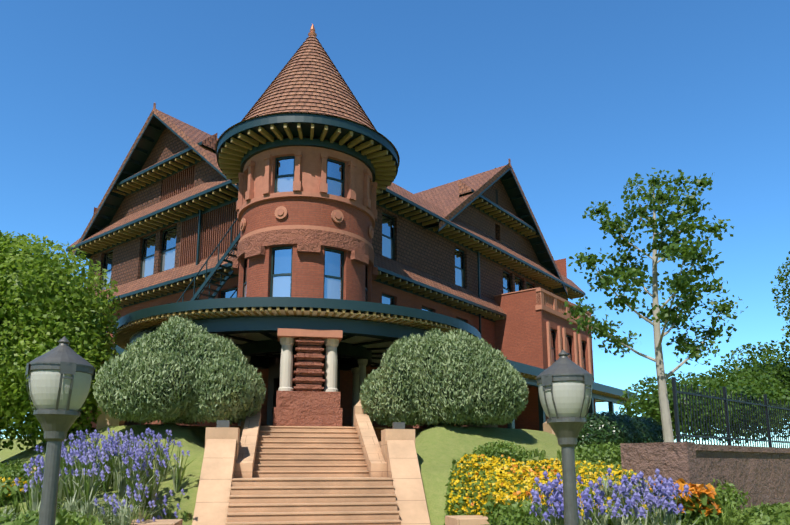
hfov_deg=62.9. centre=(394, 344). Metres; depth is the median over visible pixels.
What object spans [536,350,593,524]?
lamp post
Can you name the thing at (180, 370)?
juniper bush
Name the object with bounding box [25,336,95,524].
lamp post
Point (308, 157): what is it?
mansion turret
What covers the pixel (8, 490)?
yellow flowers
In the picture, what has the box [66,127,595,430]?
mansion walls
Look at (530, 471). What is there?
yellow orange flowers
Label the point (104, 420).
stone post
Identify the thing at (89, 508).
grasses
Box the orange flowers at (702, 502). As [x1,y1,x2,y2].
[649,478,723,524]
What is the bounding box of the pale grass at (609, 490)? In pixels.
[590,472,650,504]
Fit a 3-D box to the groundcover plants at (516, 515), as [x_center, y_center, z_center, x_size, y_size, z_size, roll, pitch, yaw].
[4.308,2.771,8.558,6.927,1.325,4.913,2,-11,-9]
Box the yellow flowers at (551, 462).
[513,458,677,524]
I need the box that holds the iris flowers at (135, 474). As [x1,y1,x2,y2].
[12,427,195,524]
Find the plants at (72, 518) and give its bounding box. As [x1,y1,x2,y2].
[0,506,104,524]
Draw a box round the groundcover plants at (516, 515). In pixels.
[491,497,789,524]
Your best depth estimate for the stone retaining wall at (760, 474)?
13.44 m
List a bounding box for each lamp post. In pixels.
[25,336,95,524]
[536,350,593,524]
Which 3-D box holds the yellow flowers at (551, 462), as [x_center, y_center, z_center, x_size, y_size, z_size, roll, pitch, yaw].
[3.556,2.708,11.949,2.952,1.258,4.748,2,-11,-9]
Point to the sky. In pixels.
(582, 98)
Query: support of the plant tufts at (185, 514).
on the terrain at (439, 448)
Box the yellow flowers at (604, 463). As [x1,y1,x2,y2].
[575,460,648,483]
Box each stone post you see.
[96,403,124,429]
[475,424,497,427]
[543,421,554,434]
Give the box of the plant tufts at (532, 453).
[448,447,769,524]
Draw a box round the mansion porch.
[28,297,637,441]
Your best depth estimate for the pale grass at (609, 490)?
10.74 m
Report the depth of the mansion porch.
19.27 m
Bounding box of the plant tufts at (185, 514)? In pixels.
[0,443,188,521]
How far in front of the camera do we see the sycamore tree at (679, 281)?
17.08 m
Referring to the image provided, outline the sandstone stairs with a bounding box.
[131,400,489,524]
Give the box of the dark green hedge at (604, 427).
[574,411,663,451]
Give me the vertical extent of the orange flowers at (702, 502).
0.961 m
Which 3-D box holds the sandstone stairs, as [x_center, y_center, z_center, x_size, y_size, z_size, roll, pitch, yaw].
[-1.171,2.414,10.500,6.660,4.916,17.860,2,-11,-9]
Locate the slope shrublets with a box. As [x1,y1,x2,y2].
[0,440,750,511]
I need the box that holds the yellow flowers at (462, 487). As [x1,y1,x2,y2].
[443,453,594,524]
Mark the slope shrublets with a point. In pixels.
(611, 455)
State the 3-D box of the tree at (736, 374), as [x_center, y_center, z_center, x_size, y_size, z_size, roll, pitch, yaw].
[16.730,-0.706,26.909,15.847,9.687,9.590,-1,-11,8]
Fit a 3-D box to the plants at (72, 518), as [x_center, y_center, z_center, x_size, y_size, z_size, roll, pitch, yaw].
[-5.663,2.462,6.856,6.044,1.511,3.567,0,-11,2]
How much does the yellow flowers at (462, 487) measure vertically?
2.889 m
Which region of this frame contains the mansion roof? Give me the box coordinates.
[72,103,567,309]
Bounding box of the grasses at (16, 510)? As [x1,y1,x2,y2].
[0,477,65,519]
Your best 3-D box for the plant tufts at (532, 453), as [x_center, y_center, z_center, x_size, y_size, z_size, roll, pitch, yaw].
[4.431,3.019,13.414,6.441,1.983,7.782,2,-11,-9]
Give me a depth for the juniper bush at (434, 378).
18.06 m
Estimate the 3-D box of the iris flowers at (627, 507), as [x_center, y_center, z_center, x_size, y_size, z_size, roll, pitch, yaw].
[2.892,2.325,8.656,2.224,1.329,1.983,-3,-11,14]
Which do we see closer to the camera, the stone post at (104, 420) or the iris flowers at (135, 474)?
the iris flowers at (135, 474)
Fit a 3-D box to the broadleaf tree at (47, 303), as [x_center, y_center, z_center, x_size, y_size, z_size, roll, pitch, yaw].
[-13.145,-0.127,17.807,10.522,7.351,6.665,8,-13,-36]
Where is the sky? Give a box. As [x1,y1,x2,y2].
[0,0,789,447]
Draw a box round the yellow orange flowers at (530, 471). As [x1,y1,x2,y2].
[466,454,588,514]
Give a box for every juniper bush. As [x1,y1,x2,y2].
[93,316,265,425]
[359,328,528,426]
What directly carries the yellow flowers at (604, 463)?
on the terrain at (439, 448)
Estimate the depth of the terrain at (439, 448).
16.64 m
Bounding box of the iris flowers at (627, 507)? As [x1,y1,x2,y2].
[528,468,698,524]
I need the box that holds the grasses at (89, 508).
[0,492,156,524]
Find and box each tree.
[0,230,121,450]
[563,168,747,441]
[617,251,789,443]
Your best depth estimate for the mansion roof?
36.74 m
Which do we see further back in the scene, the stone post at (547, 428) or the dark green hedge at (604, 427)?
the stone post at (547, 428)
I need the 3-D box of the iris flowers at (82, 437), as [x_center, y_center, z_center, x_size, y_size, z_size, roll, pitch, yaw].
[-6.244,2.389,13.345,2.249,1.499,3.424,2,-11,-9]
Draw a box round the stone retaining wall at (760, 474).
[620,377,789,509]
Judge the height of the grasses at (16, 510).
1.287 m
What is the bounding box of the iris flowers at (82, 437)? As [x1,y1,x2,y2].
[34,427,147,491]
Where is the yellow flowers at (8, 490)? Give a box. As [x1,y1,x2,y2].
[0,477,32,506]
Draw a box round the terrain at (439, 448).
[0,424,779,524]
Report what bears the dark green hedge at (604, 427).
on the terrain at (439, 448)
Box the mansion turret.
[215,24,399,426]

